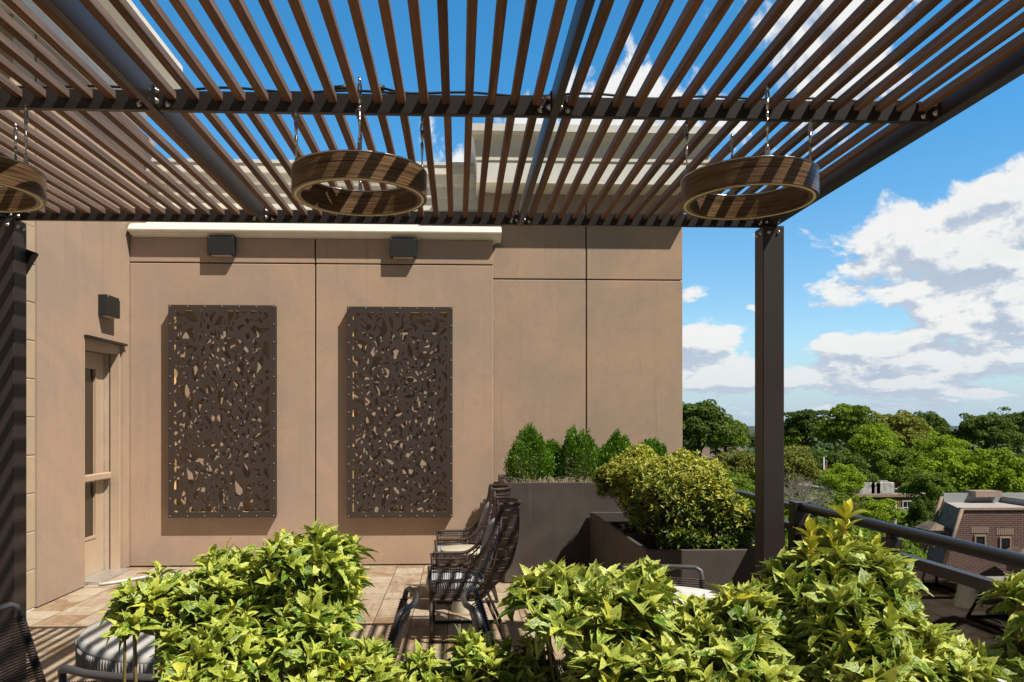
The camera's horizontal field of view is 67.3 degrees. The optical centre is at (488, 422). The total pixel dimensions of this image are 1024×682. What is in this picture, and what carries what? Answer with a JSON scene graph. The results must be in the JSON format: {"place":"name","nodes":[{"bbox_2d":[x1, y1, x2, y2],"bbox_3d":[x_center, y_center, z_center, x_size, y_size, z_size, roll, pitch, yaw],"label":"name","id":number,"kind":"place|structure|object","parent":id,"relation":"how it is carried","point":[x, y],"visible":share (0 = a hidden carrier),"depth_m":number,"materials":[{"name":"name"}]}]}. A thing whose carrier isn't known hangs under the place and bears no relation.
{"place":"outdoors","nodes":[
{"label":"outdoors","id":0,"kind":"place"},
{"bbox_2d":[26,561,565,681],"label":"terrace floor","id":1,"kind":"structure","parent":0,"point":[57,627],"depth_m":6.29,"materials":[{"name":"tile"}]},
{"bbox_2d":[0,14,34,611],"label":"stone pier","id":2,"kind":"structure","parent":1,"relation":"on","point":[30,428],"depth_m":6.49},
{"bbox_2d":[0,602,105,681],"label":"rope chair","id":3,"kind":"object","parent":1,"relation":"on","point":[29,645],"visible":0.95,"depth_m":3.34,"materials":[{"name":"black fabric"}]},
{"bbox_2d":[0,0,182,607],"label":"side wall","id":4,"kind":"structure","parent":1,"relation":"on","point":[82,443],"depth_m":7.38,"materials":[{"name":"beige paint"}]},
{"bbox_2d":[85,351,111,576],"bbox_3d":[-4.066,0.425,7.836,0.135,2.290,0.793,0,0,-2],"label":"door","id":5,"kind":"structure","parent":4,"relation":"in","point":[96,475],"depth_m":8.00,"materials":[{"name":"paint"}]},
{"bbox_2d":[98,294,119,318],"bbox_3d":[-3.874,-1.178,7.857,0.098,0.214,0.290,0,0,-2],"label":"wall light","id":6,"kind":"object","parent":4,"relation":"attached to","point":[108,306],"visible":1,"depth_m":7.76,"materials":[{"name":"metal"}]},
{"bbox_2d":[57,664,160,681],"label":"rope chair","id":7,"kind":"object","parent":1,"relation":"on","point":[63,671],"visible":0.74,"depth_m":2.42,"materials":[{"name":"black fabric"}]},
{"bbox_2d":[75,617,195,681],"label":"pouf","id":8,"kind":"object","parent":1,"relation":"on","point":[91,653],"visible":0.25,"depth_m":3.40,"materials":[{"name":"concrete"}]},
{"bbox_2d":[99,568,179,585],"bbox_3d":[-3.482,1.580,7.795,0.286,0.028,0.851,0,0,27],"label":"hose","id":9,"kind":"object","parent":1,"relation":"on","point":[118,581],"visible":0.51,"depth_m":7.64,"materials":[{"name":"white paint"}]},
{"bbox_2d":[127,158,501,566],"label":"back wall","id":10,"kind":"structure","parent":1,"relation":"on","point":[311,282],"depth_m":8.53,"materials":[{"name":"beige paint"}]},
{"bbox_2d":[207,236,235,256],"bbox_3d":[-2.929,-1.933,8.444,0.290,0.214,0.098,0,0,-2],"label":"wall light","id":11,"kind":"object","parent":10,"relation":"attached to","point":[221,246],"visible":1,"depth_m":8.40,"materials":[{"name":"metal"}]},
{"bbox_2d":[168,305,276,517],"bbox_3d":[-2.914,-0.117,8.443,1.156,2.326,0.101,0,0,-2],"label":"perforated panel","id":12,"kind":"object","parent":10,"relation":"attached to","point":[269,337],"visible":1,"depth_m":8.40,"materials":[{"name":"brown metal"}]},
{"bbox_2d":[347,306,452,517],"bbox_3d":[-0.976,-0.109,8.517,1.162,2.327,0.101,0,0,-2],"label":"perforated panel","id":13,"kind":"object","parent":10,"relation":"attached to","point":[446,464],"visible":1,"depth_m":8.47,"materials":[{"name":"brown metal"}]},
{"bbox_2d":[390,238,416,258],"bbox_3d":[-0.942,-1.926,8.520,0.290,0.214,0.098,0,0,-2],"label":"wall light","id":14,"kind":"object","parent":10,"relation":"attached to","point":[403,248],"visible":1,"depth_m":8.47,"materials":[{"name":"metal"}]},
{"bbox_2d":[282,586,418,681],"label":"rope chair","id":15,"kind":"object","parent":1,"relation":"on","point":[397,629],"visible":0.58,"depth_m":3.35,"materials":[{"name":"black fabric"}]},
{"bbox_2d":[440,544,480,613],"bbox_3d":[-0.200,1.335,6.517,0.410,0.530,0.410,0,0,-2],"label":"side table","id":16,"kind":"object","parent":1,"relation":"on","point":[458,607],"visible":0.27,"depth_m":6.45,"materials":[{"name":"beige stone"}]},
{"bbox_2d":[433,484,511,602],"bbox_3d":[-0.145,1.093,7.060,0.725,1.012,0.578,0,0,-2],"label":"wicker chair","id":17,"kind":"object","parent":1,"relation":"on","point":[483,520],"visible":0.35,"depth_m":6.84,"materials":[{"name":"wicker"}]},
{"bbox_2d":[426,496,521,643],"bbox_3d":[-0.108,1.093,5.830,0.725,1.012,0.578,0,0,-2],"label":"wicker chair","id":18,"kind":"object","parent":1,"relation":"on","point":[454,582],"visible":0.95,"depth_m":5.60,"materials":[{"name":"wicker"}]},
{"bbox_2d":[0,0,1023,681],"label":"pergola","id":19,"kind":"object","parent":1,"relation":"on","point":[98,36],"visible":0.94,"depth_m":3.13,"materials":[{"name":"brown metal"}]},
{"bbox_2d":[0,104,46,212],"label":"ring pendant","id":20,"kind":"object","parent":19,"relation":"hanging from","point":[23,187],"visible":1,"depth_m":3.04,"materials":[{"name":"brown wood"}]},
{"bbox_2d":[291,77,426,215],"bbox_3d":[-0.516,-1.088,3.092,0.540,0.378,0.540,0,0,-2],"label":"ring pendant","id":21,"kind":"object","parent":19,"relation":"hanging from","point":[311,173],"visible":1,"depth_m":2.95,"materials":[{"name":"brown wood"}]},
{"bbox_2d":[17,85,900,101],"bbox_3d":[-0.129,-1.341,3.110,3.780,0.049,0.040,0,0,-2],"label":"power cable","id":22,"kind":"object","parent":19,"relation":"on","point":[343,88],"visible":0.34,"depth_m":3.09,"materials":[{"name":"black rubber"}]},
{"bbox_2d":[680,84,819,219],"bbox_3d":[1.068,-1.088,3.153,0.540,0.378,0.540,0,0,-2],"label":"ring pendant","id":23,"kind":"object","parent":19,"relation":"hanging from","point":[798,177],"visible":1,"depth_m":3.03,"materials":[{"name":"brown wood"}]},
{"bbox_2d":[460,585,563,672],"bbox_3d":[0.205,1.188,3.490,0.663,0.803,0.542,0,0,-2],"label":"rope chair","id":24,"kind":"object","parent":1,"relation":"on","point":[479,617],"visible":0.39,"depth_m":3.58,"materials":[{"name":"black fabric"}]},
{"bbox_2d":[498,474,686,582],"bbox_3d":[1.091,1.096,8.278,1.905,0.992,1.260,0,0,-2],"label":"tall planter","id":25,"kind":"object","parent":1,"relation":"on","point":[554,526],"visible":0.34,"depth_m":7.63,"materials":[{"name":"metal"}]},
{"bbox_2d":[502,422,557,481],"bbox_3d":[0.449,0.358,8.153,0.600,0.743,0.511,0,0,-2],"label":"boxwood","id":26,"kind":"object","parent":25,"relation":"on","point":[531,439],"visible":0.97,"depth_m":8.03,"materials":[{"name":"green plant"}]},
{"bbox_2d":[536,438,563,481],"bbox_3d":[0.696,0.451,8.483,0.346,0.558,0.308,0,0,-2],"label":"boxwood","id":27,"kind":"object","parent":25,"relation":"on","point":[552,444],"visible":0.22,"depth_m":8.41,"materials":[{"name":"green plant"}]},
{"bbox_2d":[553,424,602,481],"bbox_3d":[0.965,0.372,8.226,0.544,0.716,0.524,0,0,30],"label":"boxwood","id":28,"kind":"object","parent":25,"relation":"on","point":[580,447],"visible":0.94,"depth_m":8.09,"materials":[{"name":"green plant"}]},
{"bbox_2d":[596,428,630,465],"bbox_3d":[1.379,0.397,8.262,0.500,0.666,0.444,0,0,-2],"label":"boxwood","id":29,"kind":"object","parent":25,"relation":"on","point":[617,443],"visible":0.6,"depth_m":8.20,"materials":[{"name":"green plant"}]},
{"bbox_2d":[640,436,666,465],"bbox_3d":[1.764,0.443,8.312,0.424,0.575,0.402,0,0,-2],"label":"boxwood","id":30,"kind":"object","parent":25,"relation":"on","point":[658,448],"visible":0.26,"depth_m":8.28,"materials":[{"name":"green plant"}]},
{"bbox_2d":[470,123,721,558],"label":"tall wall","id":31,"kind":"structure","parent":1,"relation":"on","point":[587,327],"depth_m":8.94,"materials":[{"name":"paint"}]},
{"bbox_2d":[590,512,685,567],"bbox_3d":[1.422,1.242,7.258,0.800,0.700,0.755,0,0,-2],"label":"planter","id":32,"kind":"object","parent":1,"relation":"on","point":[598,520],"visible":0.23,"depth_m":7.36,"materials":[{"name":"metal"}]},
{"bbox_2d":[616,564,706,589],"bbox_3d":[0.929,1.188,3.939,0.542,0.803,0.663,0,0,-2],"label":"rope chair","id":33,"kind":"object","parent":1,"relation":"on","point":[701,582],"visible":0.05,"depth_m":4.20,"materials":[{"name":"black fabric"}]},
{"bbox_2d":[605,521,720,568],"bbox_3d":[1.453,1.241,6.496,0.797,0.702,0.750,0,0,-2],"label":"planter","id":34,"kind":"object","parent":1,"relation":"on","point":[615,532],"visible":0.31,"depth_m":6.60,"materials":[{"name":"metal"}]},
{"bbox_2d":[591,442,754,548],"bbox_3d":[1.502,0.642,6.443,1.148,0.932,1.874,0,0,-2],"label":"privet bush","id":35,"kind":"object","parent":34,"relation":"on","point":[644,478],"visible":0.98,"depth_m":5.83,"materials":[{"name":"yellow plant"}]},
{"bbox_2d":[623,534,754,591],"bbox_3d":[1.481,1.241,5.729,0.800,0.702,0.755,0,0,-2],"label":"planter","id":36,"kind":"object","parent":1,"relation":"on","point":[722,566],"visible":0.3,"depth_m":5.36,"materials":[{"name":"metal"}]},
{"bbox_2d":[673,586,719,603],"bbox_3d":[0.811,1.230,3.634,0.930,0.740,0.930,0,0,-2],"label":"round table","id":37,"kind":"object","parent":1,"relation":"on","point":[689,591],"depth_m":3.88,"materials":[{"name":"white paint"}]},
{"bbox_2d":[683,490,1023,649],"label":"terrace railing","id":38,"kind":"object","parent":1,"relation":"on","point":[954,591],"visible":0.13,"depth_m":3.52,"materials":[{"name":"brown metal"}]},
{"bbox_2d":[508,475,594,481],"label":"dry grass","id":39,"kind":"structure","parent":0,"point":[552,479],"depth_m":7.90,"materials":[{"name":"beige plant"}]},
{"bbox_2d":[131,0,1023,425],"label":"sky","id":40,"kind":"structure","parent":0,"point":[904,282],"materials":[{"name":"blue"}]},
{"bbox_2d":[706,426,1020,444],"bbox_3d":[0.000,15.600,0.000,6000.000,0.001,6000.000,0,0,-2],"label":"ground","id":41,"kind":"structure","parent":0,"point":[752,429],"depth_m":1862.46,"materials":[{"name":"green plant"}]},
{"bbox_2d":[682,430,701,452],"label":"leafy tree","id":42,"kind":"object","parent":41,"relation":"on","point":[690,441],"visible":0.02,"depth_m":100.55,"materials":[{"name":"green plant"}]},
{"bbox_2d":[682,399,744,457],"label":"leafy tree","id":43,"kind":"object","parent":41,"relation":"on","point":[704,417],"visible":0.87,"depth_m":93.80,"materials":[{"name":"green plant"}]},
{"bbox_2d":[701,447,743,468],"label":"grey roof house","id":44,"kind":"structure","parent":41,"relation":"on","point":[706,451],"depth_m":143.64,"materials":[{"name":"stone"}]},
{"bbox_2d":[701,419,750,453],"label":"leafy tree","id":45,"kind":"object","parent":41,"relation":"on","point":[729,443],"visible":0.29,"depth_m":119.97,"materials":[{"name":"green plant"}]},
{"bbox_2d":[715,449,754,486],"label":"leafy tree","id":46,"kind":"object","parent":41,"relation":"on","point":[741,462],"visible":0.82,"depth_m":69.76,"materials":[{"name":"green plant"}]},
{"bbox_2d":[727,497,785,541],"bbox_3d":[11.868,9.399,34.442,2.866,12.402,2.825,0,0,26],"label":"leafy tree","id":47,"kind":"object","parent":41,"relation":"on","point":[752,505],"visible":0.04,"depth_m":34.14,"materials":[{"name":"green plant"}]},
{"bbox_2d":[785,532,787,556],"bbox_3d":[12.545,9.894,30.530,2.906,11.414,2.864,0,0,-23],"label":"leafy tree","id":48,"kind":"object","parent":41,"relation":"on","point":[786,542],"visible":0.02,"depth_m":30.06,"materials":[{"name":"green plant"}]},
{"bbox_2d":[784,424,803,448],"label":"leafy tree","id":49,"kind":"object","parent":41,"relation":"on","point":[786,440],"visible":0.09,"depth_m":120.00,"materials":[{"name":"green plant"}]},
{"bbox_2d":[784,445,823,500],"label":"leafy tree","id":50,"kind":"object","parent":41,"relation":"on","point":[797,457],"visible":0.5,"depth_m":69.25,"materials":[{"name":"green plant"}]},
{"bbox_2d":[784,409,830,458],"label":"leafy tree","id":51,"kind":"object","parent":41,"relation":"on","point":[799,423],"visible":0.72,"depth_m":110.93,"materials":[{"name":"green plant"}]},
{"bbox_2d":[823,457,826,486],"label":"flagpole","id":52,"kind":"object","parent":41,"relation":"on","point":[824,464],"visible":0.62,"depth_m":73.27,"materials":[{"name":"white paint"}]},
{"bbox_2d":[816,462,866,506],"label":"leafy tree","id":53,"kind":"object","parent":41,"relation":"on","point":[842,477],"visible":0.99,"depth_m":55.14,"materials":[{"name":"green plant"}]},
{"bbox_2d":[805,447,881,496],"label":"leafy tree","id":54,"kind":"object","parent":41,"relation":"on","point":[845,456],"visible":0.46,"depth_m":75.02,"materials":[{"name":"green plant"}]},
{"bbox_2d":[812,403,890,461],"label":"leafy tree","id":55,"kind":"object","parent":41,"relation":"on","point":[847,421],"visible":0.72,"depth_m":95.47,"materials":[{"name":"green plant"}]},
{"bbox_2d":[682,429,1023,480],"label":"distant woodland","id":56,"kind":"object","parent":41,"relation":"on","point":[819,446],"visible":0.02,"depth_m":236.06,"materials":[{"name":"green plant"}]},
{"bbox_2d":[796,480,943,514],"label":"building","id":57,"kind":"structure","parent":41,"relation":"on","point":[882,489],"depth_m":73.86,"materials":[{"name":"brick"}]},
{"bbox_2d":[902,501,911,508],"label":"window","id":58,"kind":"structure","parent":57,"relation":"in","point":[904,503],"depth_m":71.50,"materials":[{"name":"white paint"}]},
{"bbox_2d":[842,423,904,473],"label":"leafy tree","id":59,"kind":"object","parent":41,"relation":"on","point":[877,436],"visible":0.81,"depth_m":80.65,"materials":[{"name":"green plant"}]},
{"bbox_2d":[732,474,1018,558],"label":"undergrowth","id":60,"kind":"object","parent":41,"relation":"on","point":[901,521],"visible":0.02,"depth_m":66.41,"materials":[{"name":"green plant"}]},
{"bbox_2d":[853,495,905,530],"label":"leafy tree","id":61,"kind":"object","parent":41,"relation":"on","point":[880,510],"visible":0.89,"depth_m":50.48,"materials":[{"name":"green plant"}]},
{"bbox_2d":[870,446,926,491],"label":"leafy tree","id":62,"kind":"object","parent":41,"relation":"on","point":[897,464],"visible":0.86,"depth_m":75.47,"materials":[{"name":"green plant"}]},
{"bbox_2d":[867,410,936,484],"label":"leafy tree","id":63,"kind":"object","parent":41,"relation":"on","point":[906,427],"visible":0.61,"depth_m":104.62,"materials":[{"name":"green plant"}]},
{"bbox_2d":[904,498,936,550],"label":"leafy tree","id":64,"kind":"object","parent":41,"relation":"on","point":[920,512],"visible":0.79,"depth_m":50.87,"materials":[{"name":"green plant"}]},
{"bbox_2d":[897,469,957,513],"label":"leafy tree","id":65,"kind":"object","parent":41,"relation":"on","point":[930,483],"visible":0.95,"depth_m":56.48,"materials":[{"name":"green plant"}]},
{"bbox_2d":[912,410,952,455],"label":"leafy tree","id":66,"kind":"object","parent":41,"relation":"on","point":[938,424],"visible":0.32,"depth_m":115.96,"materials":[{"name":"green plant"}]},
{"bbox_2d":[910,430,971,459],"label":"leafy tree","id":67,"kind":"object","parent":41,"relation":"on","point":[934,443],"visible":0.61,"depth_m":96.08,"materials":[{"name":"green plant"}]},
{"bbox_2d":[909,447,1003,502],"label":"leafy tree","id":68,"kind":"object","parent":41,"relation":"on","point":[952,462],"visible":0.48,"depth_m":60.54,"materials":[{"name":"green plant"}]},
{"bbox_2d":[951,411,1023,459],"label":"leafy tree","id":69,"kind":"object","parent":41,"relation":"on","point":[994,428],"visible":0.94,"depth_m":110.99,"materials":[{"name":"green plant"}]},
{"bbox_2d":[958,447,1023,492],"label":"leafy tree","id":70,"kind":"object","parent":41,"relation":"on","point":[1003,469],"visible":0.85,"depth_m":58.31,"materials":[{"name":"green plant"}]},
{"bbox_2d":[997,406,1023,453],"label":"leafy tree","id":71,"kind":"object","parent":41,"relation":"on","point":[1017,418],"visible":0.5,"depth_m":117.47,"materials":[{"name":"green plant"}]},
{"bbox_2d":[1011,453,1023,492],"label":"leafy tree","id":72,"kind":"object","parent":41,"relation":"on","point":[1018,456],"visible":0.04,"depth_m":76.99,"materials":[{"name":"green plant"}]},
{"bbox_2d":[892,504,907,523],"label":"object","id":73,"kind":"object","parent":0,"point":[895,521],"visible":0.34,"depth_m":53.07,"materials":[{"name":"white paint"}]},
{"bbox_2d":[915,490,1023,575],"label":"brick building","id":74,"kind":"structure","parent":0,"point":[994,518],"depth_m":39.04,"materials":[{"name":"brick"}]},
{"bbox_2d":[974,535,985,544],"bbox_3d":[24.949,6.151,38.956,0.590,0.840,0.080,0,0,-2],"label":"window","id":75,"kind":"structure","parent":74,"relation":"in","point":[981,539],"depth_m":38.95,"materials":[{"name":"beige stone"}]},
{"bbox_2d":[999,537,1010,549],"bbox_3d":[26.261,6.246,39.007,0.590,0.840,0.080,0,0,-2],"label":"window","id":76,"kind":"structure","parent":74,"relation":"in","point":[1004,542],"depth_m":39.00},
{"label":"street","id":77,"kind":"structure","parent":0,"visible":0},
{"bbox_2d":[725,471,754,492],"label":"leafy tree","id":78,"kind":"object","parent":77,"relation":"on","point":[737,479],"visible":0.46,"depth_m":59.98,"materials":[{"name":"green plant"}]},
{"bbox_2d":[784,496,808,537],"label":"leafy tree","id":79,"kind":"object","parent":77,"relation":"on","point":[786,514],"visible":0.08,"depth_m":41.99,"materials":[{"name":"green plant"}]},
{"bbox_2d":[784,467,839,522],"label":"bare tree","id":80,"kind":"object","parent":77,"relation":"on","point":[792,493],"visible":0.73,"depth_m":44.76,"materials":[{"name":"grey plant"}]},
{"bbox_2d":[799,489,851,525],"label":"leafy tree","id":81,"kind":"object","parent":77,"relation":"on","point":[837,498],"visible":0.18,"depth_m":48.26,"materials":[{"name":"green plant"}]},
{"bbox_2d":[818,519,884,542],"bbox_3d":[18.071,10.244,38.791,4.038,10.715,4.363,0,0,21],"label":"leafy tree","id":82,"kind":"object","parent":77,"relation":"on","point":[868,534],"visible":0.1,"depth_m":37.83,"materials":[{"name":"green plant"}]},
{"bbox_2d":[880,535,925,558],"bbox_3d":[18.317,10.368,34.684,2.908,10.464,2.866,0,0,30],"label":"leafy tree","id":83,"kind":"object","parent":77,"relation":"on","point":[916,551],"visible":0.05,"depth_m":34.20,"materials":[{"name":"green plant"}]},
{"bbox_2d":[985,576,1008,580],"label":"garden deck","id":84,"kind":"structure","parent":77,"relation":"on","point":[999,578],"depth_m":34.64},
{"bbox_3d":[-0.126,1.321,1.972,4.300,0.542,0.950,0,0,-2],"label":"hedge planter","id":85,"kind":"object","parent":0,"visible":0},
{"bbox_2d":[96,537,278,681],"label":"variegated shrub","id":86,"kind":"object","parent":85,"relation":"on","point":[220,641],"visible":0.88,"depth_m":1.95,"materials":[{"name":"green plant"}]},
{"bbox_2d":[227,518,376,681],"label":"variegated shrub","id":87,"kind":"object","parent":85,"relation":"on","point":[311,623],"visible":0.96,"depth_m":1.98,"materials":[{"name":"green plant"}]},
{"bbox_2d":[334,634,448,681],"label":"variegated shrub","id":88,"kind":"object","parent":85,"relation":"on","point":[419,664],"visible":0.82,"depth_m":1.95,"materials":[{"name":"green plant"}]},
{"bbox_2d":[437,624,559,681],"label":"variegated shrub","id":89,"kind":"object","parent":85,"relation":"on","point":[475,657],"visible":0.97,"depth_m":1.96,"materials":[{"name":"green plant"}]},
{"bbox_2d":[492,556,706,681],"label":"variegated shrub","id":90,"kind":"object","parent":85,"relation":"on","point":[609,624],"visible":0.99,"depth_m":1.83,"materials":[{"name":"green plant"}]},
{"bbox_2d":[669,580,806,681],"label":"variegated shrub","id":91,"kind":"object","parent":85,"relation":"on","point":[735,633],"visible":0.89,"depth_m":1.84,"materials":[{"name":"green plant"}]},
{"bbox_2d":[750,498,951,681],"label":"variegated shrub","id":92,"kind":"object","parent":85,"relation":"on","point":[852,604],"visible":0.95,"depth_m":1.85,"materials":[{"name":"green plant"}]},
{"bbox_2d":[904,618,1016,681],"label":"variegated shrub","id":93,"kind":"object","parent":85,"relation":"on","point":[966,660],"visible":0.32,"depth_m":1.88,"materials":[{"name":"green plant"}]},
{"bbox_2d":[976,569,1023,681],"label":"variegated shrub","id":94,"kind":"object","parent":85,"relation":"on","point":[1010,590],"visible":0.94,"depth_m":1.98,"materials":[{"name":"green plant"}]}
]}

